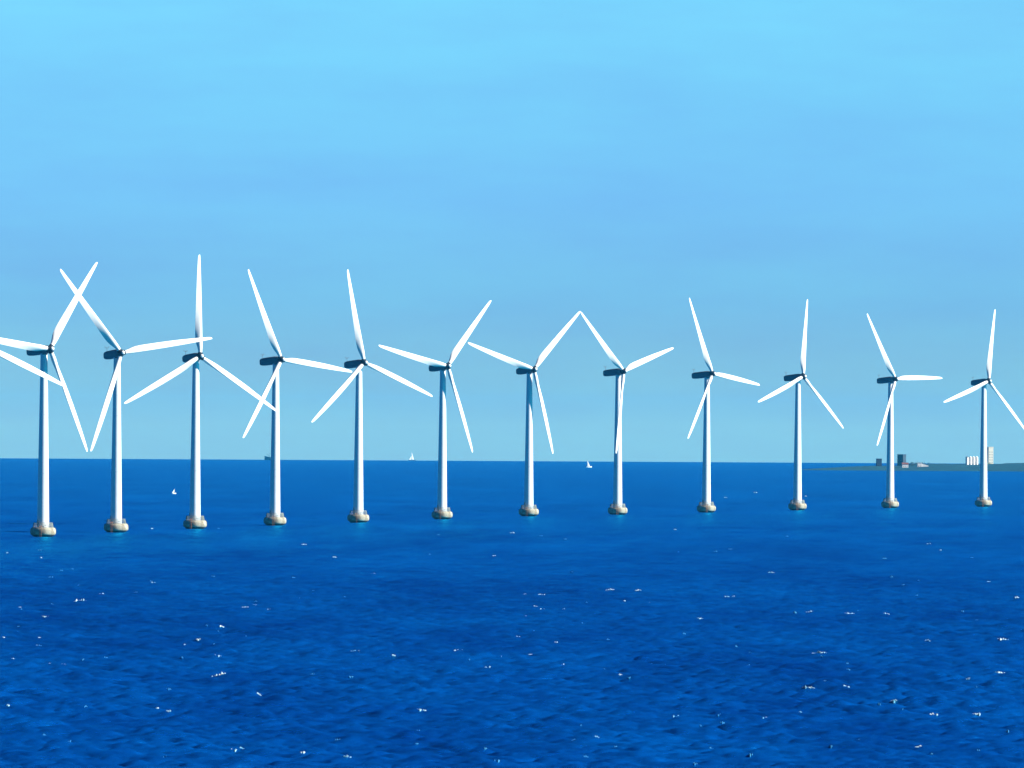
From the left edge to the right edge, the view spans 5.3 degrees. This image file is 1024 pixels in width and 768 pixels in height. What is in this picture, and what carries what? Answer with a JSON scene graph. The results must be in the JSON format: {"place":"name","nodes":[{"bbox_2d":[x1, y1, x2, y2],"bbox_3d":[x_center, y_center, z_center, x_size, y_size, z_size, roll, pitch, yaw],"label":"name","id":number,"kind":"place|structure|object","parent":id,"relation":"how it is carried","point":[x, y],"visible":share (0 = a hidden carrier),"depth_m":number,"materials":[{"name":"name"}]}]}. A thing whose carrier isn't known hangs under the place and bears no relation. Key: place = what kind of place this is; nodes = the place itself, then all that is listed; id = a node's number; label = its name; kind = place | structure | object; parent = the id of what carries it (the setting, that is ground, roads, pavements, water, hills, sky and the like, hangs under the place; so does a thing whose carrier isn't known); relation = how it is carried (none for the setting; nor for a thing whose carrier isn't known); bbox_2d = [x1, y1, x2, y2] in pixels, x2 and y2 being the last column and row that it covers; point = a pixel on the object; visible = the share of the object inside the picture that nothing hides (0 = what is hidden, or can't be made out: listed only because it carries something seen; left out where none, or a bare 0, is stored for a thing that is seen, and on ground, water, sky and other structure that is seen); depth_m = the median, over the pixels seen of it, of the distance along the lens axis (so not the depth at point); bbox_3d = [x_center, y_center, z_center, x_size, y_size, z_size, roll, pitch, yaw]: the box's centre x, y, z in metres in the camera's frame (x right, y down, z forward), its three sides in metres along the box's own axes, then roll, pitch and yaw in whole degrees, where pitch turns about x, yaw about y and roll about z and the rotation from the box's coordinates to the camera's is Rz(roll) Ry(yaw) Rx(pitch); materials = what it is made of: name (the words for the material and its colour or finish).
{"place":"outdoors","nodes":[
{"label":"outdoors","id":0,"kind":"place"},
{"bbox_2d":[0,458,1023,767],"bbox_3d":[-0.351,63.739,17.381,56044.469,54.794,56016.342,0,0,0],"label":"sea","id":1,"kind":"structure","parent":0,"point":[414,582],"depth_m":2153.89,"materials":[{"name":"liquid"}]},
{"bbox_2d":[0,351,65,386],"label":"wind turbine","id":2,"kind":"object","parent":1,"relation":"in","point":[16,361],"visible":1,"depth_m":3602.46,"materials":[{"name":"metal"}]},
{"bbox_2d":[0,262,97,536],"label":"wind turbine","id":3,"kind":"object","parent":1,"relation":"in","point":[42,526],"visible":0.96,"depth_m":3761.18,"materials":[{"name":"metal"}]},
{"bbox_2d":[60,269,211,531],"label":"wind turbine","id":4,"kind":"object","parent":1,"relation":"in","point":[118,353],"visible":0.98,"depth_m":3934.57,"materials":[{"name":"metal"}]},
{"bbox_2d":[124,255,275,528],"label":"wind turbine","id":5,"kind":"object","parent":1,"relation":"in","point":[194,521],"visible":0.96,"depth_m":4093.83,"materials":[{"name":"metal"}]},
{"bbox_2d":[243,269,351,525],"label":"wind turbine","id":6,"kind":"object","parent":1,"relation":"in","point":[274,517],"visible":0.98,"depth_m":4261.63,"materials":[{"name":"metal"}]},
{"bbox_2d":[312,270,431,522],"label":"wind turbine","id":7,"kind":"object","parent":1,"relation":"in","point":[357,516],"visible":0.99,"depth_m":4420.90,"materials":[{"name":"metal"}]},
{"bbox_2d":[379,300,490,518],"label":"wind turbine","id":8,"kind":"object","parent":1,"relation":"in","point":[442,512],"visible":0.98,"depth_m":4617.70,"materials":[{"name":"metal"}]},
{"bbox_2d":[2,492,1021,764],"bbox_3d":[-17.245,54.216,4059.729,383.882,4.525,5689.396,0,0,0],"label":"whitecaps","id":9,"kind":"object","parent":1,"relation":"on","point":[530,654],"visible":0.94,"depth_m":1653.44,"materials":[{"name":"liquid"}]},
{"bbox_2d":[468,311,580,515],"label":"wind turbine","id":10,"kind":"object","parent":1,"relation":"in","point":[527,509],"visible":0.98,"depth_m":4815.05,"materials":[{"name":"metal"}]},
{"bbox_2d":[581,312,673,514],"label":"wind turbine","id":11,"kind":"object","parent":1,"relation":"in","point":[617,508],"visible":1,"depth_m":4925.43,"materials":[{"name":"metal"}]},
{"bbox_2d":[688,298,759,512],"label":"wind turbine","id":12,"kind":"object","parent":1,"relation":"in","point":[706,502],"visible":0.98,"depth_m":5098.46,"materials":[{"name":"metal"}]},
{"bbox_2d":[758,299,842,509],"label":"wind turbine","id":13,"kind":"object","parent":1,"relation":"in","point":[796,503],"visible":0.98,"depth_m":5289.37,"materials":[{"name":"metal"}]},
{"bbox_2d":[867,314,941,507],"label":"wind turbine","id":14,"kind":"object","parent":1,"relation":"in","point":[891,381],"visible":0.97,"depth_m":5482.44,"materials":[{"name":"metal"}]},
{"bbox_2d":[944,310,1023,506],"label":"wind turbine","id":15,"kind":"object","parent":1,"relation":"in","point":[982,501],"visible":0.98,"depth_m":5636.13,"materials":[{"name":"metal"}]},
{"bbox_2d":[0,0,1023,463],"label":"sky","id":16,"kind":"structure","parent":0,"point":[617,163],"materials":[{"name":"blue"}]},
{"bbox_2d":[801,463,1023,470],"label":"island","id":17,"kind":"structure","parent":0,"point":[990,467],"depth_m":12504.35,"materials":[{"name":"green plant"}]},
{"bbox_2d":[876,459,881,465],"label":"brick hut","id":18,"kind":"object","parent":17,"relation":"on","point":[878,462],"visible":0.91,"depth_m":12609.89,"materials":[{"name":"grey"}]},
{"bbox_2d":[897,454,905,465],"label":"building","id":19,"kind":"structure","parent":17,"relation":"on","point":[901,458],"depth_m":12608.73,"materials":[{"name":"glass"}]},
{"bbox_2d":[902,463,908,467],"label":"cottage","id":20,"kind":"structure","parent":17,"relation":"on","point":[904,465],"depth_m":12528.79,"materials":[{"name":"white tile"}]},
{"bbox_2d":[917,463,927,466],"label":"farmhouse","id":21,"kind":"object","parent":17,"relation":"on","point":[920,465],"visible":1,"depth_m":12538.33,"materials":[{"name":"grey"}]},
{"bbox_2d":[965,456,968,464],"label":"silo","id":22,"kind":"object","parent":17,"relation":"on","point":[967,460],"visible":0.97,"depth_m":12597.41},
{"bbox_2d":[987,447,992,463],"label":"tower block","id":23,"kind":"structure","parent":17,"relation":"on","point":[989,454],"depth_m":12734.80,"materials":[{"name":"grey concrete"}]}
]}

